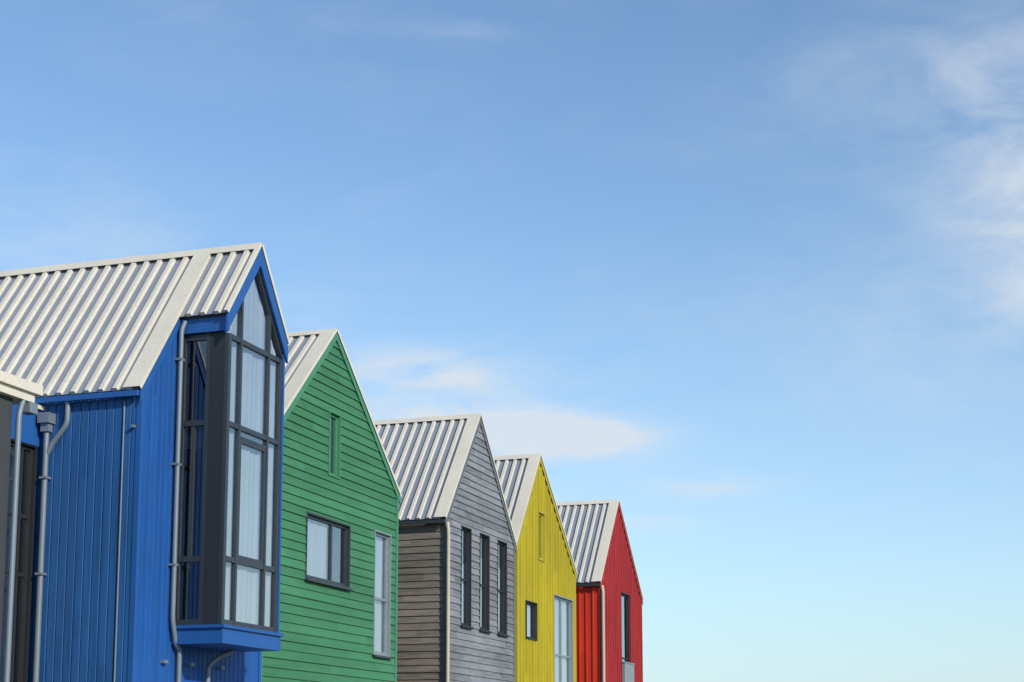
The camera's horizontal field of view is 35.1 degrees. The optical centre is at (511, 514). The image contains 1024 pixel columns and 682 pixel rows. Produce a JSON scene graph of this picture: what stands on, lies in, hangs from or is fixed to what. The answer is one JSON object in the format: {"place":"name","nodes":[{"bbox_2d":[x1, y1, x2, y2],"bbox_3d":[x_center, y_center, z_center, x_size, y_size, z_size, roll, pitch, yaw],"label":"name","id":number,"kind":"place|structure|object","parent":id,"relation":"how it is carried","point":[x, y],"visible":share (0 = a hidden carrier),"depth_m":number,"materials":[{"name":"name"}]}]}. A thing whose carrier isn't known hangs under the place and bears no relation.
{"place":"outdoors","nodes":[
{"label":"outdoors","id":0,"kind":"place"},
{"bbox_2d":[0,394,12,658],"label":"walls","id":1,"kind":"structure","parent":0,"point":[6,402],"depth_m":21.52,"materials":[{"name":"black wood"}]},
{"bbox_2d":[0,370,42,404],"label":"roof coping","id":2,"kind":"object","parent":1,"relation":"on","point":[17,389],"visible":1,"depth_m":21.75,"materials":[{"name":"white metal"}]},
{"bbox_2d":[23,401,37,414],"bbox_3d":[-6.573,-1.441,22.057,0.160,0.147,0.180,-3,-9,18],"label":"hopper head","id":3,"kind":"object","parent":2,"relation":"attached to","point":[30,408],"visible":0.93,"depth_m":21.99},
{"bbox_2d":[181,249,280,345],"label":"bay roof deck","id":4,"kind":"structure","parent":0,"point":[202,316],"depth_m":26.07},
{"bbox_2d":[180,251,252,316],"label":"bay roof pans","id":5,"kind":"object","parent":4,"relation":"on","point":[217,297],"visible":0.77,"depth_m":26.44,"materials":[{"name":"grey metal"}]},
{"bbox_2d":[186,250,250,316],"bbox_3d":[-4.712,-3.747,27.034,0.850,1.464,2.220,-3,-9,18],"label":"bay roof sheet","id":6,"kind":"object","parent":4,"relation":"on","point":[217,285],"visible":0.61,"depth_m":26.37,"materials":[{"name":"white metal"}]},
{"bbox_2d":[210,242,289,344],"bbox_3d":[-4.575,-3.755,26.989,0.888,1.479,2.257,-3,-9,18],"label":"bay roof flashing","id":7,"kind":"object","parent":4,"relation":"on","point":[256,247],"visible":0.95,"depth_m":26.93,"materials":[{"name":"white metal"}]},
{"bbox_2d":[224,278,275,626],"bbox_3d":[-4.316,-1.163,26.542,0.038,5.997,1.740,-3,-9,18],"label":"bay curtain","id":8,"kind":"object","parent":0,"point":[252,418],"visible":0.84,"depth_m":26.60,"materials":[{"name":"white fabric"}]},
{"bbox_2d":[285,334,316,383],"bbox_3d":[-9.105,-1.948,34.434,11.600,2.966,6.566,-3,-9,18],"label":"roof sheet","id":9,"kind":"object","parent":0,"point":[300,355],"visible":0.03,"depth_m":32.14,"materials":[{"name":"white metal"}]},
{"bbox_2d":[285,334,318,386],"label":"roof pans","id":10,"kind":"object","parent":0,"point":[297,352],"visible":0.07,"depth_m":32.23,"materials":[{"name":"grey metal"}]},
{"bbox_2d":[307,518,326,578],"bbox_3d":[-3.852,0.684,31.506,0.029,1.170,1.170,-3,-9,18],"label":"bedroom window curtain","id":11,"kind":"object","parent":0,"point":[316,547],"visible":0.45,"depth_m":31.63,"materials":[{"name":"white fabric"}]},
{"bbox_2d":[0,0,1023,681],"label":"sky","id":12,"kind":"structure","parent":0,"point":[746,277],"materials":[{"name":"blue"}]},
{"label":"ground","id":13,"kind":"structure","parent":0,"visible":0},
{"bbox_2d":[3,400,25,681],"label":"downpipe","id":14,"kind":"object","parent":13,"relation":"on","point":[12,552],"visible":1,"depth_m":21.52,"materials":[{"name":"grey metal"}]},
{"bbox_2d":[0,404,44,681],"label":"glazed link","id":15,"kind":"object","parent":13,"relation":"on","point":[30,437],"visible":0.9,"depth_m":24.98,"materials":[{"name":"glass"}]},
{"bbox_2d":[27,396,136,681],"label":"side wall","id":16,"kind":"structure","parent":13,"relation":"on","point":[78,622],"depth_m":24.83,"materials":[{"name":"blue wood"}]},
{"bbox_2d":[37,412,55,432],"bbox_3d":[-7.251,-1.426,25.247,0.200,0.290,0.200,-3,-9,18],"label":"hopper head","id":17,"kind":"object","parent":16,"relation":"attached to","point":[46,421],"visible":0.96,"depth_m":25.18},
{"bbox_2d":[46,401,70,454],"bbox_3d":[-7.062,-1.336,25.206,0.409,0.820,0.086,-3,-9,16],"label":"downpipe","id":18,"kind":"object","parent":16,"relation":"attached to","point":[58,435],"visible":1,"depth_m":25.16,"materials":[{"name":"grey metal"}]},
{"bbox_2d":[0,248,212,388],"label":"roof flashing","id":19,"kind":"object","parent":16,"relation":"on","point":[162,329],"visible":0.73,"depth_m":26.47,"materials":[{"name":"white metal"}]},
{"bbox_2d":[35,390,138,403],"bbox_3d":[-10.683,-1.266,28.692,11.920,0.085,4.420,-3,-9,18],"label":"gutter","id":20,"kind":"object","parent":19,"relation":"attached to","point":[90,396],"visible":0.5,"depth_m":25.03,"materials":[{"name":"blue metal"}]},
{"bbox_2d":[140,317,181,401],"bbox_3d":[-5.011,-2.902,27.029,0.016,3.017,4.280,-3,-9,18],"label":"barge board","id":21,"kind":"object","parent":19,"relation":"attached to","point":[151,375],"visible":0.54,"depth_m":25.41,"materials":[{"name":"blue wood"}]},
{"bbox_2d":[0,256,230,429],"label":"roof deck","id":22,"kind":"structure","parent":16,"relation":"on","point":[91,268],"depth_m":27.48,"materials":[{"name":"grey metal"}]},
{"bbox_2d":[0,256,189,396],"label":"roof sheet","id":23,"kind":"object","parent":22,"relation":"on","point":[84,328],"visible":0.42,"depth_m":26.62,"materials":[{"name":"white metal"}]},
{"bbox_2d":[0,258,191,396],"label":"roof pans","id":24,"kind":"object","parent":22,"relation":"on","point":[112,381],"visible":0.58,"depth_m":26.66,"materials":[{"name":"grey metal"}]},
{"bbox_2d":[113,401,124,681],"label":"cable conduit","id":25,"kind":"object","parent":16,"relation":"attached to","point":[119,542],"visible":1,"depth_m":24.61,"materials":[{"name":"metal"}]},
{"bbox_2d":[35,357,224,669],"bbox_3d":[-5.632,-0.072,25.624,3.362,4.865,1.408,7,-11,-39],"label":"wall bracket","id":26,"kind":"object","parent":16,"relation":"attached to","point":[169,564],"depth_m":25.37,"materials":[{"name":"metal"}]},
{"bbox_2d":[33,431,49,681],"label":"downpipe","id":27,"kind":"object","parent":26,"relation":"attached to","point":[39,596],"visible":1,"depth_m":24.91,"materials":[{"name":"grey metal"}]},
{"bbox_2d":[170,320,187,681],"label":"downpipe","id":28,"kind":"object","parent":26,"relation":"attached to","point":[176,505],"visible":1,"depth_m":25.53,"materials":[{"name":"grey metal"}]},
{"bbox_2d":[127,390,261,681],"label":"corner board","id":29,"kind":"object","parent":16,"relation":"attached to","point":[135,544],"visible":0.5,"depth_m":24.57,"materials":[{"name":"blue wood"}]},
{"bbox_2d":[135,328,258,681],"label":"gable wall","id":30,"kind":"structure","parent":13,"relation":"on","point":[154,646],"depth_m":25.26,"materials":[{"name":"blue wood"}]},
{"bbox_2d":[205,649,234,681],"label":"downpipe","id":31,"kind":"object","parent":30,"relation":"attached to","point":[213,661],"visible":1,"depth_m":26.33,"materials":[{"name":"grey metal"}]},
{"bbox_2d":[180,341,270,619],"bbox_3d":[-5.359,-0.451,26.780,2.140,5.100,1.910,-3,-9,18],"label":"bay room","id":32,"kind":"object","parent":30,"relation":"attached to","point":[190,571],"visible":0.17,"depth_m":27.61,"materials":[{"name":"glass"}]},
{"bbox_2d":[175,270,282,631],"bbox_3d":[-4.622,-1.128,26.613,0.855,6.050,1.950,-3,-9,18],"label":"bay frame","id":33,"kind":"object","parent":30,"relation":"attached to","point":[236,558],"visible":0.77,"depth_m":25.97,"materials":[{"name":"grey metal"}]},
{"bbox_2d":[170,248,287,651],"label":"bay trim","id":34,"kind":"structure","parent":30,"relation":"attached to","point":[222,637],"depth_m":26.08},
{"bbox_2d":[202,332,276,626],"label":"bay cladding","id":35,"kind":"structure","parent":30,"relation":"attached to","point":[213,486],"depth_m":25.60,"materials":[{"name":"black metal"}]},
{"bbox_2d":[262,342,396,681],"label":"gable wall","id":36,"kind":"structure","parent":13,"relation":"on","point":[326,631],"depth_m":31.98,"materials":[{"name":"green wood"}]},
{"bbox_2d":[305,511,350,587],"bbox_3d":[-3.657,0.724,31.807,0.156,1.280,2.030,-3,-9,18],"label":"bedroom window frame","id":37,"kind":"object","parent":36,"relation":"in","point":[331,523],"visible":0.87,"depth_m":32.17,"materials":[{"name":"black metal"}]},
{"bbox_2d":[305,578,352,590],"bbox_3d":[-3.584,1.377,31.684,0.110,0.043,2.090,-3,-9,18],"label":"bedroom window sill","id":38,"kind":"structure","parent":36,"relation":"attached to","point":[328,584],"depth_m":31.59,"materials":[{"name":"grey metal"}]},
{"bbox_2d":[330,418,333,473],"bbox_3d":[-4.372,-1.340,32.568,1.480,1.250,0.480,-3,-9,18],"label":"window","id":39,"kind":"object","parent":36,"relation":"attached to","point":[331,444],"visible":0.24,"depth_m":32.58,"materials":[{"name":"clear glass"}]},
{"bbox_2d":[327,410,340,478],"bbox_3d":[-3.596,-1.379,32.312,0.156,1.310,0.540,-3,-9,18],"label":"loft window frame","id":40,"kind":"object","parent":36,"relation":"in","point":[336,417],"visible":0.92,"depth_m":32.49,"materials":[{"name":"green wood"}]},
{"bbox_2d":[326,524,342,582],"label":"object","id":41,"kind":"object","parent":36,"relation":"attached to","point":[337,551],"visible":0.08,"depth_m":32.81,"materials":[{"name":"clear glass"}]},
{"bbox_2d":[284,332,400,504],"bbox_3d":[-3.466,-2.107,32.560,0.016,3.075,6.500,-3,-9,18],"label":"barge board","id":42,"kind":"object","parent":36,"relation":"attached to","point":[311,376],"visible":0.82,"depth_m":32.90,"materials":[{"name":"green wood"}]},
{"bbox_2d":[336,341,395,493],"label":"roof deck","id":43,"kind":"structure","parent":36,"relation":"on","point":[363,412],"depth_m":33.70,"materials":[{"name":"grey metal"}]},
{"bbox_2d":[372,530,390,656],"bbox_3d":[-2.803,1.682,34.258,0.156,2.620,0.880,-3,-9,18],"label":"corner window frame","id":44,"kind":"object","parent":36,"relation":"attached to","point":[386,599],"visible":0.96,"depth_m":34.56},
{"bbox_2d":[374,536,383,651],"bbox_3d":[-2.885,1.691,34.284,0.028,2.510,0.780,-3,-9,18],"label":"corner window curtain","id":45,"kind":"object","parent":44,"relation":"hanging from","point":[379,594],"visible":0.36,"depth_m":34.46,"materials":[{"name":"white fabric"}]},
{"bbox_2d":[382,552,383,651],"bbox_3d":[-3.579,1.720,34.513,1.480,2.560,0.820,-3,-9,18],"label":"corner window room","id":46,"kind":"object","parent":44,"relation":"attached to","point":[383,593],"visible":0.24,"depth_m":34.71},
{"bbox_2d":[372,655,392,658],"bbox_3d":[-2.729,2.997,34.034,0.110,0.043,0.940,-3,-9,18],"label":"corner window sill","id":47,"kind":"structure","parent":36,"relation":"attached to","point":[381,656],"depth_m":33.92,"materials":[{"name":"grey metal"}]},
{"bbox_2d":[397,523,442,681],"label":"side wall","id":48,"kind":"structure","parent":13,"relation":"on","point":[420,612],"depth_m":38.04,"materials":[{"name":"brown wood"}]},
{"bbox_2d":[398,519,444,524],"bbox_3d":[-6.254,0.813,42.305,11.620,0.085,5.390,-3,-9,18],"label":"gutter","id":49,"kind":"object","parent":48,"relation":"on","point":[436,521],"visible":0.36,"depth_m":38.14,"materials":[{"name":"grey metal"}]},
{"bbox_2d":[375,419,512,543],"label":"roof deck","id":50,"kind":"structure","parent":48,"relation":"on","point":[445,518],"depth_m":41.05,"materials":[{"name":"grey metal"}]},
{"bbox_2d":[376,419,466,519],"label":"roof pans","id":51,"kind":"object","parent":50,"relation":"attached to","point":[423,464],"visible":0.14,"depth_m":39.97,"materials":[{"name":"metal"}]},
{"bbox_2d":[376,419,463,520],"bbox_3d":[-6.364,-0.731,42.574,11.600,2.992,5.325,-3,-9,18],"label":"roof sheet","id":52,"kind":"object","parent":51,"relation":"attached to","point":[425,471],"visible":0.09,"depth_m":39.92,"materials":[{"name":"beige metal"}]},
{"bbox_2d":[374,413,516,545],"bbox_3d":[-6.284,-0.737,42.548,11.758,3.006,5.363,-3,-9,18],"label":"roof flashing","id":53,"kind":"object","parent":50,"relation":"attached to","point":[456,469],"visible":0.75,"depth_m":39.96,"materials":[{"name":"grey metal"}]},
{"bbox_2d":[446,522,449,681],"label":"downpipe","id":54,"kind":"object","parent":48,"relation":"attached to","point":[448,602],"visible":1,"depth_m":37.70,"materials":[{"name":"white metal"}]},
{"bbox_2d":[448,425,513,681],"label":"gable wall","id":55,"kind":"structure","parent":13,"relation":"on","point":[476,655],"depth_m":40.19,"materials":[{"name":"grey wood"}]},
{"bbox_2d":[460,525,471,626],"bbox_3d":[-1.173,1.508,39.230,0.156,2.410,0.710,-3,-9,18],"label":"tall window frame","id":56,"kind":"object","parent":55,"relation":"attached to","point":[468,561],"visible":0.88,"depth_m":39.48,"materials":[{"name":"black metal"}]},
{"bbox_2d":[462,531,464,622],"bbox_3d":[-1.950,1.547,39.486,1.480,2.350,0.650,-3,-9,18],"label":"window","id":57,"kind":"structure","parent":56,"relation":"attached to","point":[463,547],"depth_m":39.65,"materials":[{"name":"clear glass"}]},
{"bbox_2d":[462,564,463,622],"bbox_3d":[-1.256,1.923,39.196,0.025,1.480,0.550,-3,-9,19],"label":"tall window curtain","id":58,"kind":"object","parent":57,"relation":"hanging from","point":[462,594],"depth_m":39.40,"materials":[{"name":"white fabric"}]},
{"bbox_2d":[460,625,473,628],"bbox_3d":[-1.101,2.719,39.023,0.110,0.043,0.770,-3,-9,18],"label":"tall window sill","id":59,"kind":"structure","parent":55,"relation":"attached to","point":[464,626],"depth_m":38.91,"materials":[{"name":"black metal"}]},
{"bbox_2d":[442,523,514,681],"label":"corner board","id":60,"kind":"object","parent":55,"relation":"attached to","point":[444,603],"visible":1,"depth_m":37.98,"materials":[{"name":"painted wood"}]},
{"bbox_2d":[445,417,515,551],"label":"barge board","id":61,"kind":"object","parent":55,"relation":"attached to","point":[495,475],"visible":1,"depth_m":40.93,"materials":[{"name":"painted wood"}]},
{"bbox_2d":[479,533,489,630],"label":"tall window frame","id":62,"kind":"object","parent":55,"relation":"attached to","point":[487,580],"visible":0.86,"depth_m":40.72,"materials":[{"name":"black metal"}]},
{"bbox_2d":[480,538,484,627],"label":"tall window glass","id":63,"kind":"object","parent":62,"relation":"attached to","point":[482,612],"visible":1,"depth_m":40.62,"materials":[{"name":"glass"}]},
{"bbox_2d":[478,629,491,632],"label":"tall window sill","id":64,"kind":"structure","parent":55,"relation":"attached to","point":[482,630],"depth_m":40.17,"materials":[{"name":"black metal"}]},
{"bbox_2d":[497,539,506,634],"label":"tall window frame","id":65,"kind":"object","parent":55,"relation":"attached to","point":[504,593],"visible":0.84,"depth_m":42.03,"materials":[{"name":"black metal"}]},
{"bbox_2d":[498,544,502,631],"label":"tall window glass","id":66,"kind":"object","parent":65,"relation":"attached to","point":[500,554],"visible":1,"depth_m":41.88,"materials":[{"name":"clear glass"}]},
{"bbox_2d":[518,466,574,681],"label":"gable wall","id":67,"kind":"structure","parent":13,"relation":"on","point":[541,583],"depth_m":45.03,"materials":[{"name":"yellow wood"}]},
{"bbox_2d":[525,600,537,640],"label":"bedroom window frame","id":68,"kind":"object","parent":67,"relation":"in","point":[535,621],"visible":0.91,"depth_m":44.37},
{"bbox_2d":[527,605,532,636],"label":"bedroom window glass","id":69,"kind":"object","parent":68,"relation":"in","point":[529,621],"visible":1,"depth_m":44.15,"materials":[{"name":"clear glass"}]},
{"bbox_2d":[537,511,544,561],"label":"loft window frame","id":70,"kind":"object","parent":67,"relation":"in","point":[542,515],"visible":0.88,"depth_m":45.43,"materials":[{"name":"yellow wood"}]},
{"bbox_2d":[539,516,540,557],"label":"loft window glass","id":71,"kind":"object","parent":70,"relation":"in","point":[539,536],"visible":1,"depth_m":45.39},
{"bbox_2d":[515,548,575,681],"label":"corner board","id":72,"kind":"object","parent":67,"relation":"attached to","point":[516,625],"visible":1,"depth_m":42.87,"materials":[{"name":"yellow wood"}]},
{"bbox_2d":[516,456,576,579],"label":"barge board","id":73,"kind":"object","parent":67,"relation":"attached to","point":[547,482],"visible":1,"depth_m":45.93,"materials":[{"name":"yellow wood"}]},
{"bbox_2d":[554,594,573,681],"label":"living room window frame","id":74,"kind":"object","parent":67,"relation":"in","point":[570,656],"visible":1,"depth_m":47.46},
{"bbox_2d":[555,599,568,681],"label":"living room window glass","id":75,"kind":"object","parent":74,"relation":"in","point":[565,640],"visible":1,"depth_m":47.01,"materials":[{"name":"clear glass"}]},
{"bbox_2d":[576,586,598,681],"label":"side wall","id":76,"kind":"structure","parent":13,"relation":"on","point":[587,633],"depth_m":50.88,"materials":[{"name":"red wood"}]},
{"bbox_2d":[556,499,643,599],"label":"roof flashing","id":77,"kind":"object","parent":76,"relation":"on","point":[599,566],"visible":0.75,"depth_m":52.64,"materials":[{"name":"white metal"}]},
{"bbox_2d":[576,583,599,586],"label":"gutter","id":78,"kind":"object","parent":77,"relation":"attached to","point":[588,584],"visible":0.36,"depth_m":50.91,"materials":[{"name":"grey metal"}]},
{"bbox_2d":[564,503,640,599],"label":"roof deck","id":79,"kind":"structure","parent":76,"relation":"on","point":[627,546],"depth_m":53.97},
{"bbox_2d":[559,503,605,582],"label":"roof sheet","id":80,"kind":"object","parent":79,"relation":"on","point":[583,534],"visible":0.04,"depth_m":52.73,"materials":[{"name":"white metal"}]},
{"bbox_2d":[557,504,608,582],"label":"roof pans","id":81,"kind":"object","parent":79,"relation":"on","point":[585,540],"visible":0.09,"depth_m":52.76,"materials":[{"name":"grey metal"}]},
{"bbox_2d":[598,586,642,681],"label":"corner board","id":82,"kind":"object","parent":76,"relation":"attached to","point":[600,640],"visible":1,"depth_m":50.81,"materials":[{"name":"red wood"}]},
{"bbox_2d":[602,508,640,681],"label":"gable wall","id":83,"kind":"structure","parent":13,"relation":"on","point":[619,576],"depth_m":53.01,"materials":[{"name":"red wood"}]},
{"bbox_2d":[601,585,604,681],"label":"downpipe","id":84,"kind":"object","parent":83,"relation":"attached to","point":[603,630],"visible":1,"depth_m":50.64,"materials":[{"name":"white metal"}]},
{"bbox_2d":[600,503,642,604],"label":"barge board","id":85,"kind":"object","parent":83,"relation":"attached to","point":[629,551],"visible":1,"depth_m":53.89,"materials":[{"name":"red wood"}]},
{"bbox_2d":[621,592,630,662],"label":"balcony door frame","id":86,"kind":"object","parent":83,"relation":"in","point":[627,596],"visible":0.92,"depth_m":54.16,"materials":[{"name":"black metal"}]},
{"bbox_2d":[621,596,626,661],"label":"balcony door glass","id":87,"kind":"object","parent":86,"relation":"in","point":[624,623],"visible":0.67,"depth_m":53.87,"materials":[{"name":"clear glass"}]},
{"bbox_2d":[622,661,634,681],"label":"balcony panel","id":88,"kind":"structure","parent":83,"relation":"attached to","point":[627,671],"depth_m":53.19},
{"bbox_3d":[-9.005,3.041,33.647,11.600,7.290,6.326,-3,-9,18],"label":"side wall","id":89,"kind":"object","parent":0,"visible":0},
{"bbox_2d":[261,498,398,681],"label":"corner board","id":90,"kind":"object","parent":89,"relation":"attached to","point":[396,593],"visible":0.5,"depth_m":34.96,"materials":[{"name":"wood"}]},
{"bbox_2d":[284,328,401,496],"bbox_3d":[-9.025,-1.956,34.408,11.758,2.980,6.605,-3,-9,18],"label":"roof flashing","id":91,"kind":"object","parent":89,"relation":"on","point":[301,374],"visible":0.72,"depth_m":32.00,"materials":[{"name":"white metal"}]},
{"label":"side wall","id":92,"kind":"object","parent":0,"visible":0},
{"bbox_2d":[494,458,573,573],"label":"roof deck","id":93,"kind":"structure","parent":92,"relation":"on","point":[554,510],"depth_m":46.59,"materials":[{"name":"grey metal"}]},
{"bbox_2d":[495,459,527,519],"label":"roof pans","id":94,"kind":"object","parent":93,"relation":"on","point":[506,477],"visible":0.04,"depth_m":44.99,"materials":[{"name":"metal"}]},
{"bbox_2d":[496,458,525,515],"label":"roof sheet","id":95,"kind":"object","parent":94,"relation":"on","point":[510,480],"visible":0.06,"depth_m":44.96,"materials":[{"name":"beige metal"}]},
{"bbox_2d":[493,453,577,574],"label":"roof flashing","id":96,"kind":"object","parent":94,"relation":"attached to","point":[524,492],"visible":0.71,"depth_m":44.69,"materials":[{"name":"grey metal"}]}
]}

